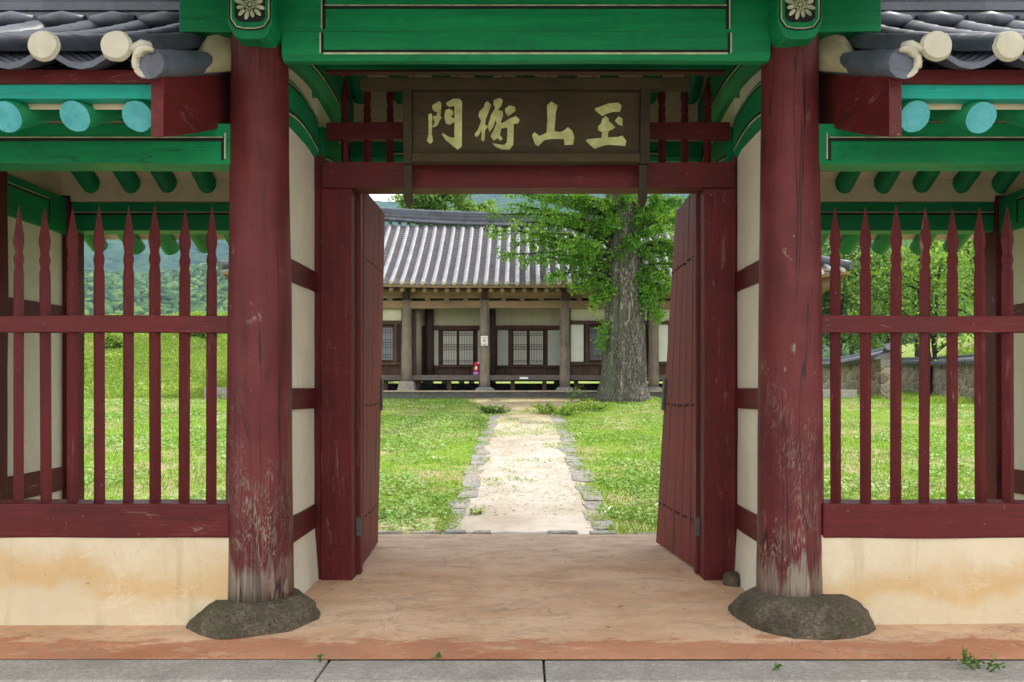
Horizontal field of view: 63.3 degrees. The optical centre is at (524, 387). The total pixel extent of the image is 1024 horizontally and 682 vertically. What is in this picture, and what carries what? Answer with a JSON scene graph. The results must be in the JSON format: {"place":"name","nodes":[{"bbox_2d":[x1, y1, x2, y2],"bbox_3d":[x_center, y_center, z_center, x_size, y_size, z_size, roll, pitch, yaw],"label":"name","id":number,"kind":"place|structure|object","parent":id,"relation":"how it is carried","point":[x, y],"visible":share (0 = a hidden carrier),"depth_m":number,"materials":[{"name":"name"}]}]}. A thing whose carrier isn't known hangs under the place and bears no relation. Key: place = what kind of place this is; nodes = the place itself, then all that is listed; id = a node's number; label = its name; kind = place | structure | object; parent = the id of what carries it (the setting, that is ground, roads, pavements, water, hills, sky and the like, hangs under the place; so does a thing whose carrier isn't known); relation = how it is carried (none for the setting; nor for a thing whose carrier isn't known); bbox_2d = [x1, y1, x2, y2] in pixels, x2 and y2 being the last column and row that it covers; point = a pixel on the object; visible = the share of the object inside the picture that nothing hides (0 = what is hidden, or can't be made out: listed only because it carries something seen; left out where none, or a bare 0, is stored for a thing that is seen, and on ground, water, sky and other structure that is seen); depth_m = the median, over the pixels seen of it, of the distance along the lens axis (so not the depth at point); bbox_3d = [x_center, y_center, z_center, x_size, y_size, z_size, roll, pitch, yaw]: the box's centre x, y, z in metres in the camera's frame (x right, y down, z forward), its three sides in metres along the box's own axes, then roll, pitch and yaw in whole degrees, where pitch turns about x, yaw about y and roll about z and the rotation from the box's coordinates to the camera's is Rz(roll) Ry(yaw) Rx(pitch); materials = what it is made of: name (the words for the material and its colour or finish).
{"place":"outdoors","nodes":[
{"label":"outdoors","id":0,"kind":"place"},
{"bbox_2d":[369,194,401,201],"label":"sky","id":1,"kind":"structure","parent":0,"point":[376,197],"materials":[{"name":"white"}]},
{"bbox_2d":[473,362,478,374],"bbox_3d":[-1.612,-0.657,27.940,0.246,0.460,0.270,0,0,-35],"label":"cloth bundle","id":2,"kind":"object","parent":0,"point":[476,369],"visible":0.9,"depth_m":27.86,"materials":[{"name":"red fabric"}]},
{"bbox_2d":[0,0,1023,639],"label":"gate house","id":3,"kind":"structure","parent":0,"point":[264,138],"depth_m":5.43,"materials":[{"name":"red paint"}]},
{"bbox_2d":[356,194,384,573],"bbox_3d":[-1.386,-0.100,7.352,0.108,3.200,1.336,0,0,-1],"label":"door","id":4,"kind":"structure","parent":3,"relation":"in","point":[370,219],"depth_m":7.25,"materials":[{"name":"red paint"}]},
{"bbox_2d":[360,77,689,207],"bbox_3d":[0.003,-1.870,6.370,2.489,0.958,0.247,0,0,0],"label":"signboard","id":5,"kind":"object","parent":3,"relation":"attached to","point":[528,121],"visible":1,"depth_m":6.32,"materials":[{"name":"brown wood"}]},
{"bbox_2d":[656,193,699,573],"bbox_3d":[1.363,-0.100,7.355,0.230,3.200,1.340,0,0,1],"label":"door","id":6,"kind":"structure","parent":3,"relation":"in","point":[678,520],"depth_m":7.31,"materials":[{"name":"red paint"}]},
{"bbox_2d":[0,534,1023,658],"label":"floor","id":7,"kind":"structure","parent":0,"point":[416,596],"depth_m":5.35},
{"bbox_2d":[432,651,441,659],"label":"weed plant","id":8,"kind":"object","parent":7,"relation":"on","point":[438,655],"visible":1,"depth_m":4.68,"materials":[{"name":"green plant"}]},
{"bbox_2d":[0,333,1023,681],"bbox_3d":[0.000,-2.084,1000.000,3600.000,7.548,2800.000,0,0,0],"label":"ground","id":9,"kind":"structure","parent":0,"point":[614,413],"depth_m":14.24,"materials":[{"name":"green plant"}]},
{"bbox_2d":[105,333,122,348],"bbox_3d":[-18.821,-2.042,38.011,1.424,1.151,1.250,0,0,0],"label":"shrub","id":10,"kind":"object","parent":9,"relation":"on","point":[114,340],"visible":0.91,"depth_m":37.66,"materials":[{"name":"green plant"}]},
{"bbox_2d":[190,314,217,338],"bbox_3d":[-15.173,-2.777,39.090,1.947,1.491,1.588,0,0,0],"label":"shrub","id":11,"kind":"object","parent":9,"relation":"on","point":[201,334],"visible":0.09,"depth_m":38.70,"materials":[{"name":"green plant"}]},
{"bbox_2d":[204,388,226,397],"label":"stone block","id":12,"kind":"structure","parent":9,"relation":"on","point":[222,390],"depth_m":27.30,"materials":[{"name":"grey stone"}]},
{"bbox_2d":[84,310,395,397],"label":"bank grass","id":13,"kind":"structure","parent":9,"relation":"on","point":[169,342],"depth_m":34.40,"materials":[{"name":"green plant"}]},
{"bbox_2d":[378,530,403,533],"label":"edging stone","id":14,"kind":"object","parent":9,"relation":"on","point":[392,532],"visible":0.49,"depth_m":8.64,"materials":[{"name":"grey stone"}]},
{"bbox_2d":[387,194,442,382],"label":"tall tree","id":15,"kind":"object","parent":9,"relation":"on","point":[416,199],"visible":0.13,"depth_m":46.65,"materials":[{"name":"green plant"}]},
{"bbox_2d":[411,531,439,533],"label":"edging stone","id":16,"kind":"object","parent":9,"relation":"on","point":[422,532],"visible":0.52,"depth_m":8.66,"materials":[{"name":"grey stone"}]},
{"bbox_2d":[421,195,456,224],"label":"tall tree","id":17,"kind":"object","parent":9,"relation":"on","point":[438,207],"visible":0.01,"depth_m":49.37,"materials":[{"name":"green plant"}]},
{"bbox_2d":[417,194,471,382],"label":"tall tree","id":18,"kind":"object","parent":9,"relation":"on","point":[444,199],"visible":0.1,"depth_m":46.34,"materials":[{"name":"green plant"}]},
{"bbox_2d":[443,521,460,531],"bbox_3d":[-0.778,1.532,9.025,0.260,0.105,0.449,0,0,0],"label":"edging stone","id":19,"kind":"object","parent":9,"relation":"on","point":[452,524],"visible":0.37,"depth_m":8.99,"materials":[{"name":"grey stone"}]},
{"bbox_2d":[444,529,465,533],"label":"edging stone","id":20,"kind":"object","parent":9,"relation":"on","point":[461,531],"visible":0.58,"depth_m":8.65,"materials":[{"name":"grey stone"}]},
{"bbox_2d":[448,509,466,514],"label":"edging stone","id":21,"kind":"object","parent":9,"relation":"on","point":[459,511],"visible":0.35,"depth_m":9.75,"materials":[{"name":"grey stone"}]},
{"bbox_2d":[450,514,465,520],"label":"edging stone","id":22,"kind":"object","parent":9,"relation":"on","point":[463,516],"visible":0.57,"depth_m":9.42,"materials":[{"name":"grey stone"}]},
{"bbox_2d":[447,499,470,508],"bbox_3d":[-0.810,1.453,10.224,0.287,0.115,0.559,0,0,0],"label":"edging stone","id":23,"kind":"object","parent":9,"relation":"on","point":[461,505],"visible":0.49,"depth_m":10.14,"materials":[{"name":"grey stone"}]},
{"bbox_2d":[456,488,478,498],"bbox_3d":[-0.738,1.407,10.857,0.282,0.130,0.612,0,0,0],"label":"edging stone","id":24,"kind":"object","parent":9,"relation":"on","point":[467,492],"visible":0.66,"depth_m":10.78,"materials":[{"name":"grey stone"}]},
{"bbox_2d":[462,480,480,487],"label":"edging stone","id":25,"kind":"object","parent":9,"relation":"on","point":[467,483],"visible":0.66,"depth_m":11.50,"materials":[{"name":"grey stone"}]},
{"bbox_2d":[463,474,479,479],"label":"edging stone","id":26,"kind":"object","parent":9,"relation":"on","point":[469,477],"visible":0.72,"depth_m":12.02,"materials":[{"name":"grey stone"}]},
{"bbox_2d":[463,470,483,474],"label":"edging stone","id":27,"kind":"object","parent":9,"relation":"on","point":[474,472],"visible":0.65,"depth_m":12.44,"materials":[{"name":"grey stone"}]},
{"bbox_2d":[466,465,481,469],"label":"edging stone","id":28,"kind":"object","parent":9,"relation":"on","point":[471,467],"visible":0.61,"depth_m":12.95,"materials":[{"name":"grey stone"}]},
{"bbox_2d":[449,195,500,382],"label":"tall tree","id":29,"kind":"object","parent":9,"relation":"on","point":[473,207],"visible":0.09,"depth_m":47.78,"materials":[{"name":"green plant"}]},
{"bbox_2d":[470,460,484,464],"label":"edging stone","id":30,"kind":"object","parent":9,"relation":"on","point":[473,462],"visible":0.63,"depth_m":13.34,"materials":[{"name":"grey stone"}]},
{"bbox_2d":[472,446,485,450],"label":"edging stone","id":31,"kind":"object","parent":9,"relation":"on","point":[480,447],"visible":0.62,"depth_m":15.11,"materials":[{"name":"grey stone"}]},
{"bbox_2d":[471,530,490,533],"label":"edging stone","id":32,"kind":"object","parent":9,"relation":"on","point":[482,532],"visible":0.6,"depth_m":8.63,"materials":[{"name":"grey stone"}]},
{"bbox_2d":[471,456,490,460],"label":"edging stone","id":33,"kind":"object","parent":9,"relation":"on","point":[478,457],"visible":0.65,"depth_m":13.87,"materials":[{"name":"grey stone"}]},
{"bbox_2d":[476,450,489,454],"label":"edging stone","id":34,"kind":"object","parent":9,"relation":"on","point":[479,452],"visible":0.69,"depth_m":14.48,"materials":[{"name":"grey stone"}]},
{"bbox_2d":[475,441,490,445],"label":"edging stone","id":35,"kind":"object","parent":9,"relation":"on","point":[481,444],"visible":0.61,"depth_m":15.61,"materials":[{"name":"grey stone"}]},
{"bbox_2d":[476,404,511,413],"bbox_3d":[-0.812,0.578,21.828,0.944,0.291,0.644,0,0,-8],"label":"weed plant","id":36,"kind":"object","parent":9,"relation":"on","point":[492,409],"visible":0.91,"depth_m":21.70,"materials":[{"name":"green plant"}]},
{"bbox_2d":[0,660,1023,681],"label":"kerb","id":37,"kind":"structure","parent":9,"relation":"on","point":[395,671],"depth_m":4.47,"materials":[{"name":"grey stone"}]},
{"bbox_2d":[317,654,325,661],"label":"weed plant","id":38,"kind":"object","parent":37,"relation":"on","point":[319,658],"visible":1,"depth_m":4.64,"materials":[{"name":"green plant"}]},
{"bbox_2d":[773,663,781,670],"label":"weed plant","id":39,"kind":"object","parent":37,"relation":"on","point":[777,666],"visible":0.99,"depth_m":4.50,"materials":[{"name":"green plant"}]},
{"bbox_2d":[962,645,968,662],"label":"weed plant","id":40,"kind":"object","parent":37,"relation":"on","point":[964,655],"visible":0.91,"depth_m":4.60,"materials":[{"name":"green plant"}]},
{"bbox_2d":[947,652,1006,671],"bbox_3d":[2.453,1.492,4.519,0.290,0.083,0.138,0,0,21],"label":"weed plant","id":41,"kind":"object","parent":37,"relation":"on","point":[977,664],"visible":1,"depth_m":4.51,"materials":[{"name":"green plant"}]},
{"bbox_2d":[84,396,974,530],"bbox_3d":[1.471,0.870,17.374,33.003,1.332,17.323,0,0,0],"label":"clover","id":42,"kind":"object","parent":9,"relation":"on","point":[391,517],"visible":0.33,"depth_m":14.81,"materials":[{"name":"green plant"}]},
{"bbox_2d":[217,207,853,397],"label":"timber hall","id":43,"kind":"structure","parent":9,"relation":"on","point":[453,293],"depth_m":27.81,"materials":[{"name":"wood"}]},
{"bbox_2d":[481,336,487,345],"bbox_3d":[-1.339,-1.558,27.456,0.226,0.324,0.013,0,0,0],"label":"paper notice","id":44,"kind":"object","parent":43,"relation":"attached to","point":[484,340],"visible":1,"depth_m":27.45,"materials":[{"name":"white paper"}]},
{"bbox_2d":[524,402,584,414],"bbox_3d":[0.752,0.552,21.493,1.649,0.388,1.021,0,0,0],"label":"weed plant","id":45,"kind":"object","parent":9,"relation":"on","point":[550,409],"visible":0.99,"depth_m":21.50,"materials":[{"name":"green plant"}]},
{"bbox_2d":[551,419,564,421],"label":"edging stone","id":46,"kind":"object","parent":9,"relation":"on","point":[557,420],"visible":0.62,"depth_m":19.82,"materials":[{"name":"grey stone"}]},
{"bbox_2d":[546,530,578,533],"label":"edging stone","id":47,"kind":"object","parent":9,"relation":"on","point":[562,532],"visible":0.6,"depth_m":8.64,"materials":[{"name":"grey stone"}]},
{"bbox_2d":[558,432,574,435],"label":"edging stone","id":48,"kind":"object","parent":9,"relation":"on","point":[559,433],"visible":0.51,"depth_m":17.26,"materials":[{"name":"grey stone"}]},
{"bbox_2d":[559,438,575,441],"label":"edging stone","id":49,"kind":"object","parent":9,"relation":"on","point":[566,440],"visible":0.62,"depth_m":16.14,"materials":[{"name":"grey stone"}]},
{"bbox_2d":[558,447,577,452],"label":"edging stone","id":50,"kind":"object","parent":9,"relation":"on","point":[568,449],"visible":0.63,"depth_m":14.82,"materials":[{"name":"grey stone"}]},
{"bbox_2d":[565,453,577,456],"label":"edging stone","id":51,"kind":"object","parent":9,"relation":"on","point":[570,455],"visible":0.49,"depth_m":14.24,"materials":[{"name":"grey stone"}]},
{"bbox_2d":[564,457,582,460],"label":"edging stone","id":52,"kind":"object","parent":9,"relation":"on","point":[572,458],"visible":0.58,"depth_m":13.77,"materials":[{"name":"grey stone"}]},
{"bbox_2d":[566,460,582,466],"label":"edging stone","id":53,"kind":"object","parent":9,"relation":"on","point":[574,463],"visible":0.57,"depth_m":13.24,"materials":[{"name":"grey stone"}]},
{"bbox_2d":[569,467,590,472],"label":"edging stone","id":54,"kind":"object","parent":9,"relation":"on","point":[577,470],"visible":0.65,"depth_m":12.62,"materials":[{"name":"grey stone"}]},
{"bbox_2d":[576,384,587,400],"bbox_3d":[1.753,0.117,25.287,0.478,0.613,0.294,0,0,23],"label":"weed plant","id":55,"kind":"object","parent":9,"relation":"on","point":[580,393],"visible":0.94,"depth_m":25.31,"materials":[{"name":"green plant"}]},
{"bbox_2d":[571,473,593,482],"bbox_3d":[0.846,1.326,12.035,0.352,0.134,0.659,0,0,0],"label":"edging stone","id":56,"kind":"object","parent":9,"relation":"on","point":[578,477],"visible":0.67,"depth_m":11.94,"materials":[{"name":"grey stone"}]},
{"bbox_2d":[482,194,687,401],"bbox_3d":[2.474,-6.070,22.740,8.653,12.989,10.936,0,0,0],"label":"ginkgo tree","id":57,"kind":"object","parent":9,"relation":"on","point":[627,289],"visible":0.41,"depth_m":24.61,"materials":[{"name":"green plant"}]},
{"bbox_2d":[574,486,595,490],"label":"edging stone","id":58,"kind":"object","parent":9,"relation":"on","point":[577,488],"visible":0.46,"depth_m":11.18,"materials":[{"name":"grey stone"}]},
{"bbox_2d":[562,399,616,410],"bbox_3d":[1.758,0.487,22.623,1.559,0.365,0.950,0,0,0],"label":"weed plant","id":59,"kind":"object","parent":9,"relation":"on","point":[592,405],"visible":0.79,"depth_m":22.52,"materials":[{"name":"green plant"}]},
{"bbox_2d":[580,490,602,500],"bbox_3d":[0.854,1.414,10.678,0.257,0.131,0.587,0,0,0],"label":"edging stone","id":60,"kind":"object","parent":9,"relation":"on","point":[593,497],"visible":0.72,"depth_m":10.55,"materials":[{"name":"grey stone"}]},
{"bbox_2d":[582,501,604,509],"bbox_3d":[0.832,1.459,10.084,0.250,0.113,0.463,0,0,0],"label":"edging stone","id":61,"kind":"object","parent":9,"relation":"on","point":[592,505],"visible":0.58,"depth_m":10.10,"materials":[{"name":"grey stone"}]},
{"bbox_2d":[582,510,607,520],"bbox_3d":[0.806,1.494,9.543,0.279,0.119,0.552,0,0,0],"label":"edging stone","id":62,"kind":"object","parent":9,"relation":"on","point":[587,514],"visible":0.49,"depth_m":9.54,"materials":[{"name":"grey stone"}]},
{"bbox_2d":[589,530,616,534],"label":"edging stone","id":63,"kind":"object","parent":9,"relation":"on","point":[600,532],"visible":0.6,"depth_m":8.64,"materials":[{"name":"grey stone"}]},
{"bbox_2d":[591,520,615,529],"bbox_3d":[0.848,1.524,9.015,0.242,0.120,0.395,0,0,0],"label":"edging stone","id":64,"kind":"object","parent":9,"relation":"on","point":[605,522],"visible":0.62,"depth_m":9.00,"materials":[{"name":"grey stone"}]},
{"bbox_2d":[627,531,656,533],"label":"edging stone","id":65,"kind":"object","parent":9,"relation":"on","point":[643,533],"visible":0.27,"depth_m":8.65,"materials":[{"name":"grey stone"}]},
{"bbox_2d":[823,390,856,398],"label":"stone block","id":66,"kind":"structure","parent":9,"relation":"on","point":[846,393],"depth_m":27.00,"materials":[{"name":"grey stone"}]},
{"bbox_2d":[823,343,889,398],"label":"garden wall","id":67,"kind":"structure","parent":9,"relation":"on","point":[880,371],"depth_m":29.70,"materials":[{"name":"grey stone"}]},
{"bbox_2d":[822,254,916,354],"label":"leafy tree","id":68,"kind":"object","parent":9,"relation":"on","point":[851,306],"visible":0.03,"depth_m":60.34,"materials":[{"name":"green plant"}]},
{"bbox_2d":[821,240,941,355],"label":"leafy tree","id":69,"kind":"object","parent":9,"relation":"on","point":[849,337],"visible":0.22,"depth_m":40.37,"materials":[{"name":"green plant"}]},
{"bbox_2d":[821,240,946,353],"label":"leafy tree","id":70,"kind":"object","parent":9,"relation":"on","point":[886,335],"visible":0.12,"depth_m":45.94,"materials":[{"name":"green plant"}]},
{"bbox_2d":[823,346,973,403],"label":"slope grass","id":71,"kind":"structure","parent":9,"relation":"on","point":[911,396],"depth_m":28.80,"materials":[{"name":"green plant"}]},
{"bbox_2d":[841,240,974,394],"bbox_3d":[17.953,-4.458,37.328,9.648,10.088,10.546,0,0,0],"label":"leafy tree","id":72,"kind":"object","parent":9,"relation":"on","point":[940,273],"visible":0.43,"depth_m":37.48,"materials":[{"name":"green plant"}]},
{"bbox_2d":[875,240,967,356],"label":"leafy tree","id":73,"kind":"object","parent":9,"relation":"on","point":[917,349],"visible":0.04,"depth_m":59.81,"materials":[{"name":"green plant"}]},
{"bbox_2d":[902,354,973,398],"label":"garden wall","id":74,"kind":"structure","parent":9,"relation":"on","point":[910,373],"depth_m":36.56,"materials":[{"name":"grey stone"}]},
{"bbox_2d":[903,240,974,341],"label":"leafy tree","id":75,"kind":"object","parent":9,"relation":"on","point":[968,294],"visible":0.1,"depth_m":44.02,"materials":[{"name":"green plant"}]},
{"bbox_2d":[932,241,973,285],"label":"leafy tree","id":76,"kind":"object","parent":9,"relation":"on","point":[968,262],"depth_m":64.66,"materials":[{"name":"green plant"}]},
{"bbox_2d":[454,398,598,533],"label":"path","id":77,"kind":"structure","parent":0,"point":[521,518],"depth_m":11.42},
{"bbox_2d":[469,505,484,513],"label":"weed plant","id":78,"kind":"object","parent":77,"relation":"on","point":[471,510],"visible":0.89,"depth_m":9.56,"materials":[{"name":"green plant"}]},
{"bbox_2d":[381,397,654,514],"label":"fallen leaves","id":79,"kind":"object","parent":77,"relation":"on","point":[528,448],"visible":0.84,"depth_m":14.61,"materials":[{"name":"green plant"}]},
{"bbox_2d":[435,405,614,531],"bbox_3d":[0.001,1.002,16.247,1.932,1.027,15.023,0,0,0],"label":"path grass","id":80,"kind":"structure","parent":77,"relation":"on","point":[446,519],"depth_m":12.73,"materials":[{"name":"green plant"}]},
{"bbox_2d":[566,385,576,400],"bbox_3d":[1.446,0.176,25.529,0.369,0.519,0.386,0,0,0],"label":"weed plant","id":81,"kind":"object","parent":77,"relation":"on","point":[573,395],"visible":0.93,"depth_m":25.49,"materials":[{"name":"green plant"}]},
{"bbox_2d":[84,194,970,272],"bbox_3d":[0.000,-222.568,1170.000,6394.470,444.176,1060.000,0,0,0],"label":"mountain","id":82,"kind":"structure","parent":0,"point":[113,252],"depth_m":1163.62,"materials":[{"name":"green plant"}]},
{"bbox_3d":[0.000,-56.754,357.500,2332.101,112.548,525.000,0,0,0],"label":"hills","id":83,"kind":"structure","parent":0,"visible":0},
{"bbox_2d":[84,223,973,357],"bbox_3d":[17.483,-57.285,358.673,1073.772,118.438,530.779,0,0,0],"label":"forest","id":84,"kind":"object","parent":83,"relation":"on","point":[169,292],"visible":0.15,"depth_m":339.52,"materials":[{"name":"green plant"}]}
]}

